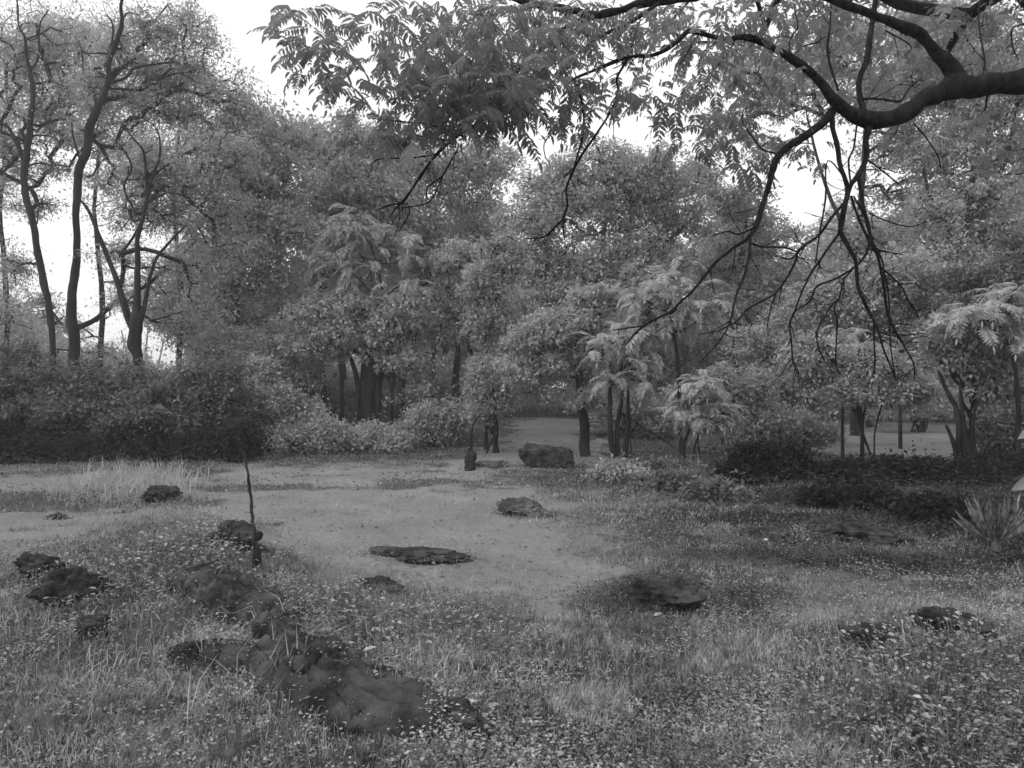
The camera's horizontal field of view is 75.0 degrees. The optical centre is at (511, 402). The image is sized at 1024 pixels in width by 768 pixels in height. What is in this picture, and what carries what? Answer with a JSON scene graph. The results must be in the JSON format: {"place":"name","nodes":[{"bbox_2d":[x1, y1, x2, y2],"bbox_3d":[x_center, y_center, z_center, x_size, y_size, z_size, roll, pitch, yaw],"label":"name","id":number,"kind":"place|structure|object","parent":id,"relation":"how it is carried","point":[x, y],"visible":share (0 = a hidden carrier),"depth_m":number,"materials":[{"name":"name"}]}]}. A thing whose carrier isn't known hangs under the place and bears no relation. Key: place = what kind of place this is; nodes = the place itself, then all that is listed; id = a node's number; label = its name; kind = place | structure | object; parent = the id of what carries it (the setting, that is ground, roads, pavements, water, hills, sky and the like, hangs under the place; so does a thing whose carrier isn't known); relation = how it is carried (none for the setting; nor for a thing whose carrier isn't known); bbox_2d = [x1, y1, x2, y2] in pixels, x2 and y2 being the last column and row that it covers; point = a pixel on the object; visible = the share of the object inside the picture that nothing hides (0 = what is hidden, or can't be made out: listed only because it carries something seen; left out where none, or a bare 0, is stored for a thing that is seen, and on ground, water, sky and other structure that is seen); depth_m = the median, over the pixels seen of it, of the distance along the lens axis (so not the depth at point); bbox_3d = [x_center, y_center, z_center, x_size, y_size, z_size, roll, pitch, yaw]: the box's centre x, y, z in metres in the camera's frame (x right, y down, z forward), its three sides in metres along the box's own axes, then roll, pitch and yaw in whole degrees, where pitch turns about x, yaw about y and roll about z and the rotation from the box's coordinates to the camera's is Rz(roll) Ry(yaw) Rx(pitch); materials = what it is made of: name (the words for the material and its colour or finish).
{"place":"outdoors","nodes":[
{"label":"outdoors","id":0,"kind":"place"},
{"bbox_2d":[0,394,1023,767],"bbox_3d":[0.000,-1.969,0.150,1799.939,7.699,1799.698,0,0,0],"label":"ground","id":1,"kind":"structure","parent":0,"point":[544,422],"depth_m":7.58,"materials":[{"name":"soil"}]},
{"bbox_2d":[0,425,70,464],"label":"shrub","id":2,"kind":"object","parent":1,"relation":"on","point":[29,453],"visible":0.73,"depth_m":18.36,"materials":[{"name":"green plant"}]},
{"bbox_2d":[13,551,65,578],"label":"rock","id":3,"kind":"object","parent":1,"relation":"on","point":[25,562],"visible":0.69,"depth_m":5.83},
{"bbox_2d":[0,0,113,411],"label":"broadleaf tree","id":4,"kind":"object","parent":1,"relation":"on","point":[6,304],"visible":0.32,"depth_m":32.85,"materials":[{"name":"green plant"}]},
{"bbox_2d":[0,329,114,432],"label":"shrub","id":5,"kind":"object","parent":1,"relation":"on","point":[20,383],"visible":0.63,"depth_m":21.18,"materials":[{"name":"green plant"}]},
{"bbox_2d":[0,0,127,375],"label":"locust tree","id":6,"kind":"object","parent":1,"relation":"on","point":[44,114],"visible":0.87,"depth_m":28.18,"materials":[{"name":"grey plant"}]},
{"bbox_2d":[25,566,117,606],"bbox_3d":[-3.514,1.506,5.347,0.632,0.396,0.332,0,0,-27],"label":"rock","id":7,"kind":"object","parent":1,"relation":"on","point":[61,582],"visible":0.68,"depth_m":5.25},
{"bbox_2d":[0,550,162,653],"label":"grass tuft","id":8,"kind":"object","parent":1,"relation":"on","point":[17,611],"visible":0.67,"depth_m":5.07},
{"bbox_2d":[43,425,131,464],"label":"shrub","id":9,"kind":"object","parent":1,"relation":"on","point":[79,450],"visible":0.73,"depth_m":18.42,"materials":[{"name":"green plant"}]},
{"bbox_2d":[0,0,185,371],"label":"broadleaf tree","id":10,"kind":"object","parent":1,"relation":"on","point":[101,347],"visible":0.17,"depth_m":32.84,"materials":[{"name":"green plant"}]},
{"bbox_2d":[73,613,115,636],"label":"rock","id":11,"kind":"object","parent":1,"relation":"on","point":[88,621],"visible":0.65,"depth_m":4.67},
{"bbox_2d":[18,347,187,438],"bbox_3d":[-12.805,0.040,21.641,5.416,3.665,3.207,0,0,-20],"label":"shrub","id":12,"kind":"object","parent":1,"relation":"on","point":[79,417],"visible":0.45,"depth_m":20.86,"materials":[{"name":"grey plant"}]},
{"bbox_2d":[58,416,183,462],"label":"shrub","id":13,"kind":"object","parent":1,"relation":"on","point":[142,445],"visible":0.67,"depth_m":19.75,"materials":[{"name":"grey plant"}]},
{"bbox_2d":[14,454,231,503],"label":"grass tuft","id":14,"kind":"object","parent":1,"relation":"on","point":[141,480],"visible":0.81,"depth_m":12.65,"materials":[{"name":"plant"}]},
{"bbox_2d":[1,523,284,639],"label":"weed","id":15,"kind":"object","parent":1,"relation":"on","point":[118,573],"visible":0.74,"depth_m":5.53,"materials":[{"name":"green plant"}]},
{"bbox_2d":[0,566,305,727],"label":"grass tuft","id":16,"kind":"object","parent":1,"relation":"on","point":[89,655],"visible":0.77,"depth_m":4.30,"materials":[{"name":"plant"}]},
{"bbox_2d":[10,505,306,608],"bbox_3d":[-2.818,1.339,5.941,2.111,0.568,2.011,0,0,19],"label":"weed","id":17,"kind":"object","parent":1,"relation":"on","point":[203,534],"visible":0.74,"depth_m":5.94,"materials":[{"name":"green plant"}]},
{"bbox_2d":[37,0,281,370],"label":"locust tree","id":18,"kind":"object","parent":1,"relation":"on","point":[159,83],"visible":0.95,"depth_m":26.00,"materials":[{"name":"grey plant"}]},
{"bbox_2d":[93,92,244,372],"bbox_3d":[-16.736,-7.740,32.497,8.291,18.875,6.357,0,0,28],"label":"broadleaf tree","id":19,"kind":"object","parent":1,"relation":"on","point":[180,288],"visible":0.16,"depth_m":32.82,"materials":[{"name":"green plant"}]},
{"bbox_2d":[69,111,274,372],"bbox_3d":[-12.354,-4.329,24.134,7.264,12.256,4.202,0,0,0],"label":"locust tree","id":20,"kind":"object","parent":1,"relation":"on","point":[184,178],"visible":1,"depth_m":23.83,"materials":[{"name":"grey plant"}]},
{"bbox_2d":[87,348,265,459],"bbox_3d":[-10.527,0.007,21.060,5.261,3.417,3.124,0,0,-21],"label":"shrub","id":21,"kind":"object","parent":1,"relation":"on","point":[189,404],"visible":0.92,"depth_m":20.56,"materials":[{"name":"grey plant"}]},
{"bbox_2d":[123,245,264,377],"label":"broadleaf tree","id":22,"kind":"object","parent":1,"relation":"on","point":[174,340],"visible":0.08,"depth_m":37.53,"materials":[{"name":"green plant"}]},
{"bbox_2d":[0,500,411,657],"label":"grass tuft","id":23,"kind":"object","parent":1,"relation":"on","point":[120,524],"visible":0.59,"depth_m":6.67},
{"bbox_2d":[87,585,328,732],"bbox_3d":[-1.755,1.525,4.038,1.374,0.615,1.456,0,0,0],"label":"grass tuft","id":24,"kind":"object","parent":1,"relation":"on","point":[209,665],"visible":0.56,"depth_m":3.79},
{"bbox_2d":[166,638,253,678],"bbox_3d":[-1.780,1.633,4.127,0.926,0.364,0.529,0,0,16],"label":"rock ledge","id":25,"kind":"object","parent":1,"relation":"on","point":[231,649],"visible":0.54,"depth_m":4.01,"materials":[{"name":"stone"}]},
{"bbox_2d":[149,415,278,462],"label":"shrub","id":26,"kind":"object","parent":1,"relation":"on","point":[231,442],"visible":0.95,"depth_m":19.26,"materials":[{"name":"grey plant"}]},
{"bbox_2d":[206,519,269,558],"bbox_3d":[-2.604,1.321,6.286,0.821,0.460,0.497,0,0,22],"label":"rock","id":27,"kind":"object","parent":1,"relation":"on","point":[241,530],"visible":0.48,"depth_m":6.14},
{"bbox_2d":[18,610,463,767],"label":"grass tuft","id":28,"kind":"object","parent":1,"relation":"on","point":[251,702],"visible":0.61,"depth_m":3.32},
{"bbox_2d":[166,562,316,641],"bbox_3d":[-1.888,1.554,4.988,2.348,0.515,1.053,0,0,40],"label":"rock ledge","id":29,"kind":"object","parent":1,"relation":"on","point":[231,592],"visible":0.48,"depth_m":4.77,"materials":[{"name":"stone"}]},
{"bbox_2d":[170,312,333,393],"bbox_3d":[-10.166,-1.043,25.880,6.517,5.328,3.863,0,0,0],"label":"shrub","id":30,"kind":"object","parent":1,"relation":"on","point":[305,372],"visible":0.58,"depth_m":25.23,"materials":[{"name":"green plant"}]},
{"bbox_2d":[172,94,337,329],"bbox_3d":[-11.186,-5.803,29.101,7.398,14.965,4.988,0,0,0],"label":"broadleaf tree","id":31,"kind":"object","parent":1,"relation":"on","point":[274,192],"visible":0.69,"depth_m":28.48,"materials":[{"name":"grey plant"}]},
{"bbox_2d":[207,349,339,438],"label":"shrub","id":32,"kind":"object","parent":1,"relation":"on","point":[278,401],"visible":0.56,"depth_m":22.69,"materials":[{"name":"grey plant"}]},
{"bbox_2d":[271,275,329,397],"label":"broadleaf tree","id":33,"kind":"object","parent":1,"relation":"on","point":[291,297],"visible":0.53,"depth_m":28.57,"materials":[{"name":"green plant"}]},
{"bbox_2d":[254,411,357,458],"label":"shrub","id":34,"kind":"object","parent":1,"relation":"on","point":[299,437],"visible":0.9,"depth_m":21.66,"materials":[{"name":"grey plant"}]},
{"bbox_2d":[261,101,430,421],"bbox_3d":[-8.454,-6.681,32.982,9.070,16.200,5.911,0,0,0],"label":"broadleaf tree","id":35,"kind":"object","parent":1,"relation":"on","point":[349,185],"visible":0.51,"depth_m":32.12,"materials":[{"name":"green plant"}]},
{"bbox_2d":[245,633,454,744],"bbox_3d":[-0.837,1.628,3.728,1.747,0.458,1.120,0,0,43],"label":"rock ledge","id":36,"kind":"object","parent":1,"relation":"on","point":[402,696],"visible":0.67,"depth_m":3.47,"materials":[{"name":"stone"}]},
{"bbox_2d":[286,369,417,423],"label":"shrub","id":37,"kind":"object","parent":1,"relation":"on","point":[333,392],"visible":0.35,"depth_m":36.01,"materials":[{"name":"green plant"}]},
{"bbox_2d":[273,281,453,428],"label":"tree","id":38,"kind":"object","parent":1,"relation":"on","point":[337,331],"visible":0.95,"depth_m":24.64,"materials":[{"name":"grey plant"}]},
{"bbox_2d":[309,412,426,453],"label":"shrub","id":39,"kind":"object","parent":1,"relation":"on","point":[374,436],"visible":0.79,"depth_m":21.94,"materials":[{"name":"grey plant"}]},
{"bbox_2d":[303,204,440,427],"bbox_3d":[-5.157,-2.776,25.177,5.221,8.872,3.397,0,0,-16],"label":"sumac","id":40,"kind":"object","parent":1,"relation":"on","point":[342,239],"visible":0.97,"depth_m":24.79,"materials":[{"name":"grey plant"}]},
{"bbox_2d":[244,566,540,678],"bbox_3d":[-0.807,1.530,4.656,2.022,0.383,2.152,0,0,0],"label":"weed","id":41,"kind":"object","parent":1,"relation":"on","point":[404,610],"visible":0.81,"depth_m":4.61,"materials":[{"name":"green plant"}]},
{"bbox_2d":[207,655,602,767],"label":"grass tuft","id":42,"kind":"object","parent":1,"relation":"on","point":[408,736],"visible":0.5,"depth_m":3.08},
{"bbox_2d":[365,546,473,564],"bbox_3d":[-1.023,1.686,7.336,1.237,0.183,0.594,0,0,0],"label":"rock","id":43,"kind":"object","parent":1,"relation":"on","point":[415,552],"visible":0.81,"depth_m":7.21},
{"bbox_2d":[379,388,481,447],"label":"shrub","id":44,"kind":"object","parent":1,"relation":"on","point":[436,426],"visible":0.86,"depth_m":23.73,"materials":[{"name":"grey plant"}]},
{"bbox_2d":[399,365,469,434],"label":"shrub","id":45,"kind":"object","parent":1,"relation":"on","point":[444,389],"visible":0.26,"depth_m":26.66,"materials":[{"name":"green plant"}]},
{"bbox_2d":[360,122,536,408],"bbox_3d":[-3.756,-6.985,36.318,10.153,16.333,6.394,0,0,0],"label":"broadleaf tree","id":46,"kind":"object","parent":1,"relation":"on","point":[475,171],"visible":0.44,"depth_m":35.52,"materials":[{"name":"grey plant"}]},
{"bbox_2d":[418,231,493,440],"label":"tree","id":47,"kind":"object","parent":1,"relation":"on","point":[446,336],"visible":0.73,"depth_m":25.64,"materials":[{"name":"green plant"}]},
{"bbox_2d":[444,697,491,740],"bbox_3d":[-0.292,1.587,3.345,0.249,0.165,0.425,0,0,-38],"label":"rock","id":48,"kind":"object","parent":1,"relation":"on","point":[464,703],"visible":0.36,"depth_m":3.28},
{"bbox_2d":[405,192,537,370],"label":"broadleaf tree","id":49,"kind":"object","parent":1,"relation":"on","point":[471,231],"visible":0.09,"depth_m":39.23,"materials":[{"name":"grey plant"}]},
{"bbox_2d":[451,348,525,453],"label":"tree","id":50,"kind":"object","parent":1,"relation":"on","point":[494,405],"visible":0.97,"depth_m":21.28,"materials":[{"name":"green plant"}]},
{"bbox_2d":[451,225,538,449],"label":"tree","id":51,"kind":"object","parent":1,"relation":"on","point":[492,276],"visible":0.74,"depth_m":22.54,"materials":[{"name":"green plant"}]},
{"bbox_2d":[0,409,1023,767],"bbox_3d":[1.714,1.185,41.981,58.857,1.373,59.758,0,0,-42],"label":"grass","id":52,"kind":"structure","parent":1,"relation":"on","point":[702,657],"depth_m":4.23,"materials":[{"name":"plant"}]},
{"bbox_2d":[0,416,1023,767],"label":"ground cover","id":53,"kind":"object","parent":1,"relation":"on","point":[508,738],"visible":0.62,"depth_m":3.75,"materials":[{"name":"grey plant"}]},
{"bbox_2d":[0,189,1023,421],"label":"distant wood","id":54,"kind":"object","parent":1,"relation":"on","point":[556,392],"visible":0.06,"depth_m":47.39,"materials":[{"name":"grey plant"}]},
{"bbox_2d":[440,290,583,417],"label":"broadleaf tree","id":55,"kind":"object","parent":1,"relation":"on","point":[463,354],"visible":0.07,"depth_m":44.20,"materials":[{"name":"grey plant"}]},
{"bbox_2d":[496,497,555,517],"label":"rock","id":56,"kind":"object","parent":1,"relation":"on","point":[523,506],"visible":0.77,"depth_m":10.03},
{"bbox_2d":[518,443,574,468],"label":"boulder","id":57,"kind":"object","parent":1,"relation":"on","point":[532,455],"visible":0.78,"depth_m":17.25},
{"bbox_2d":[491,281,631,456],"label":"tree","id":58,"kind":"object","parent":1,"relation":"on","point":[542,340],"visible":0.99,"depth_m":20.22,"materials":[{"name":"grey plant"}]},
{"bbox_2d":[484,132,728,422],"bbox_3d":[4.407,-5.598,31.044,11.589,13.607,5.819,0,0,0],"label":"broadleaf tree","id":59,"kind":"object","parent":1,"relation":"on","point":[634,185],"visible":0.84,"depth_m":30.31,"materials":[{"name":"grey plant"}]},
{"bbox_2d":[581,453,654,483],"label":"shrub","id":60,"kind":"object","parent":1,"relation":"on","point":[619,468],"visible":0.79,"depth_m":14.29,"materials":[{"name":"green plant"}]},
{"bbox_2d":[571,321,675,462],"bbox_3d":[3.161,-0.228,18.536,3.026,4.091,2.259,0,0,-29],"label":"sumac","id":61,"kind":"object","parent":1,"relation":"on","point":[621,376],"visible":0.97,"depth_m":18.40,"materials":[{"name":"grey plant"}]},
{"bbox_2d":[576,379,689,439],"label":"shrub","id":62,"kind":"object","parent":1,"relation":"on","point":[654,421],"visible":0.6,"depth_m":26.79,"materials":[{"name":"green plant"}]},
{"bbox_2d":[246,0,1023,410],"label":"overhanging tree","id":63,"kind":"object","parent":1,"relation":"on","point":[470,98],"visible":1,"depth_m":5.88,"materials":[{"name":"grey plant"}]},
{"bbox_2d":[624,578,701,614],"bbox_3d":[1.202,1.590,5.322,0.611,0.352,0.401,0,0,17],"label":"rock","id":64,"kind":"object","parent":1,"relation":"on","point":[680,597],"visible":0.82,"depth_m":5.22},
{"bbox_2d":[583,291,750,403],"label":"broadleaf tree","id":65,"kind":"object","parent":1,"relation":"on","point":[694,355],"visible":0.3,"depth_m":39.63,"materials":[{"name":"grey plant"}]},
{"bbox_2d":[623,451,710,474],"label":"shrub","id":66,"kind":"object","parent":1,"relation":"on","point":[664,464],"visible":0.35,"depth_m":15.39,"materials":[{"name":"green plant"}]},
{"bbox_2d":[611,256,747,460],"bbox_3d":[4.716,-1.189,19.006,3.920,5.966,3.015,0,0,0],"label":"sumac","id":67,"kind":"object","parent":1,"relation":"on","point":[667,299],"visible":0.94,"depth_m":18.79,"materials":[{"name":"grey plant"}]},
{"bbox_2d":[645,464,727,492],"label":"shrub","id":68,"kind":"object","parent":1,"relation":"on","point":[681,477],"visible":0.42,"depth_m":12.89,"materials":[{"name":"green plant"}]},
{"bbox_2d":[648,369,754,463],"bbox_3d":[4.630,0.497,16.530,2.610,2.637,1.948,0,0,0],"label":"sumac","id":69,"kind":"object","parent":1,"relation":"on","point":[710,422],"visible":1,"depth_m":16.31,"materials":[{"name":"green plant"}]},
{"bbox_2d":[672,469,762,505],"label":"shrub","id":70,"kind":"object","parent":1,"relation":"on","point":[720,489],"visible":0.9,"depth_m":11.39,"materials":[{"name":"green plant"}]},
{"bbox_2d":[647,136,828,380],"bbox_3d":[11.464,-5.916,34.283,10.232,15.045,5.679,0,0,0],"label":"broadleaf tree","id":71,"kind":"object","parent":1,"relation":"on","point":[730,197],"visible":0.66,"depth_m":33.53,"materials":[{"name":"grey plant"}]},
{"bbox_2d":[690,357,819,454],"bbox_3d":[7.567,0.198,20.964,3.738,3.328,3.058,0,0,32],"label":"shrub","id":72,"kind":"object","parent":1,"relation":"on","point":[747,389],"visible":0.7,"depth_m":20.56,"materials":[{"name":"grey plant"}]},
{"bbox_2d":[706,430,842,487],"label":"shrub","id":73,"kind":"object","parent":1,"relation":"on","point":[754,459],"visible":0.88,"depth_m":13.32,"materials":[{"name":"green plant"}]},
{"bbox_2d":[565,643,987,767],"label":"grass tuft","id":74,"kind":"object","parent":1,"relation":"on","point":[781,727],"visible":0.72,"depth_m":3.38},
{"bbox_2d":[721,302,840,422],"bbox_3d":[10.173,-1.106,24.826,4.525,5.397,3.031,0,0,26],"label":"shrub","id":75,"kind":"object","parent":1,"relation":"on","point":[757,345],"visible":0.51,"depth_m":24.70,"materials":[{"name":"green plant"}]},
{"bbox_2d":[754,402,852,453],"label":"shrub","id":76,"kind":"object","parent":1,"relation":"on","point":[825,435],"visible":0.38,"depth_m":20.67,"materials":[{"name":"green plant"}]},
{"bbox_2d":[696,1,958,435],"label":"broadleaf tree","id":77,"kind":"object","parent":1,"relation":"on","point":[899,196],"visible":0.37,"depth_m":29.67,"materials":[{"name":"grey plant"}]},
{"bbox_2d":[787,481,869,511],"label":"shrub","id":78,"kind":"object","parent":1,"relation":"on","point":[834,495],"visible":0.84,"depth_m":10.84,"materials":[{"name":"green plant"}]},
{"bbox_2d":[725,665,977,767],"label":"weed","id":79,"kind":"object","parent":1,"relation":"on","point":[876,726],"visible":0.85,"depth_m":3.33,"materials":[{"name":"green plant"}]},
{"bbox_2d":[778,325,931,458],"bbox_3d":[9.917,-0.225,19.409,3.793,4.005,2.422,0,0,39],"label":"sumac","id":80,"kind":"object","parent":1,"relation":"on","point":[846,339],"visible":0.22,"depth_m":19.24,"materials":[{"name":"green plant"}]},
{"bbox_2d":[773,325,948,460],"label":"tree","id":81,"kind":"object","parent":1,"relation":"on","point":[826,381],"visible":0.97,"depth_m":18.02,"materials":[{"name":"grey plant"}]},
{"bbox_2d":[807,522,917,545],"bbox_3d":[4.409,1.699,8.453,1.511,0.387,1.084,0,0,0],"label":"rock","id":82,"kind":"object","parent":1,"relation":"on","point":[853,530],"visible":0.65,"depth_m":8.28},
{"bbox_2d":[710,599,1023,746],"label":"weed","id":83,"kind":"object","parent":1,"relation":"on","point":[936,658],"visible":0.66,"depth_m":3.84,"materials":[{"name":"grey plant"}]},
{"bbox_2d":[812,448,922,486],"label":"shrub","id":84,"kind":"object","parent":1,"relation":"on","point":[851,470],"visible":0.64,"depth_m":13.12,"materials":[{"name":"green plant"}]},
{"bbox_2d":[788,191,946,427],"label":"broadleaf tree","id":85,"kind":"object","parent":1,"relation":"on","point":[831,268],"visible":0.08,"depth_m":37.50,"materials":[{"name":"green plant"}]},
{"bbox_2d":[729,597,1023,763],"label":"weed","id":86,"kind":"object","parent":1,"relation":"on","point":[984,670],"visible":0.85,"depth_m":3.72,"materials":[{"name":"grey plant"}]},
{"bbox_2d":[774,235,980,448],"bbox_3d":[13.236,-2.037,23.701,7.448,7.584,3.512,0,0,0],"label":"broadleaf tree","id":87,"kind":"object","parent":1,"relation":"on","point":[826,293],"visible":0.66,"depth_m":23.28,"materials":[{"name":"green plant"}]},
{"bbox_2d":[837,621,922,656],"bbox_3d":[2.368,1.523,4.206,0.525,0.217,0.377,0,0,0],"label":"rock","id":88,"kind":"object","parent":1,"relation":"on","point":[864,625],"visible":0.45,"depth_m":4.18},
{"bbox_2d":[847,479,912,513],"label":"shrub","id":89,"kind":"object","parent":1,"relation":"on","point":[876,492],"visible":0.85,"depth_m":10.65,"materials":[{"name":"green plant"}]},
{"bbox_2d":[764,631,1023,767],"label":"weed","id":90,"kind":"object","parent":1,"relation":"on","point":[910,683],"visible":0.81,"depth_m":3.43,"materials":[{"name":"grey plant"}]},
{"bbox_2d":[862,380,969,431],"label":"shrub","id":91,"kind":"object","parent":1,"relation":"on","point":[946,406],"visible":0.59,"depth_m":32.74,"materials":[{"name":"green plant"}]},
{"bbox_2d":[885,486,985,528],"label":"shrub","id":92,"kind":"object","parent":1,"relation":"on","point":[928,506],"visible":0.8,"depth_m":9.45,"materials":[{"name":"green plant"}]},
{"bbox_2d":[867,681,1023,767],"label":"weed","id":93,"kind":"object","parent":1,"relation":"on","point":[976,721],"visible":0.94,"depth_m":3.08,"materials":[{"name":"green plant"}]},
{"bbox_2d":[877,439,1021,489],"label":"shrub","id":94,"kind":"object","parent":1,"relation":"on","point":[967,469],"visible":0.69,"depth_m":13.25,"materials":[{"name":"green plant"}]},
{"bbox_2d":[908,605,994,641],"bbox_3d":[2.724,1.415,4.174,0.437,0.255,0.313,0,0,11],"label":"rock","id":95,"kind":"object","parent":1,"relation":"on","point":[934,614],"visible":0.47,"depth_m":4.13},
{"bbox_2d":[881,0,1023,442],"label":"broadleaf tree","id":96,"kind":"object","parent":1,"relation":"on","point":[945,204],"visible":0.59,"depth_m":26.87,"materials":[{"name":"grey plant"}]},
{"bbox_2d":[911,296,1023,460],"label":"tree","id":97,"kind":"object","parent":1,"relation":"on","point":[989,378],"visible":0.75,"depth_m":16.21,"materials":[{"name":"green plant"}]},
{"bbox_2d":[914,218,1023,393],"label":"broadleaf tree","id":98,"kind":"object","parent":1,"relation":"on","point":[1008,266],"visible":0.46,"depth_m":19.98,"materials":[{"name":"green plant"}]},
{"bbox_2d":[923,282,1023,456],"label":"sumac","id":99,"kind":"object","parent":1,"relation":"on","point":[1002,308],"visible":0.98,"depth_m":15.35,"materials":[{"name":"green plant"}]},
{"bbox_2d":[941,443,1023,475],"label":"shrub","id":100,"kind":"object","parent":1,"relation":"on","point":[1013,459],"visible":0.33,"depth_m":15.32,"materials":[{"name":"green plant"}]},
{"bbox_2d":[952,490,1023,551],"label":"yucca","id":101,"kind":"object","parent":1,"relation":"on","point":[1008,522],"visible":0.97,"depth_m":7.86,"materials":[{"name":"grey plant"}]},
{"bbox_2d":[965,396,1023,454],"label":"shrub","id":102,"kind":"object","parent":1,"relation":"on","point":[988,425],"visible":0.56,"depth_m":18.77,"materials":[{"name":"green plant"}]},
{"bbox_2d":[0,453,1023,767],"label":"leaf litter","id":103,"kind":"object","parent":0,"point":[522,659],"visible":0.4,"depth_m":4.12,"materials":[{"name":"plant"}]},
{"bbox_2d":[0,0,1023,390],"label":"sky","id":104,"kind":"structure","parent":0,"point":[799,195],"materials":[{"name":"white"}]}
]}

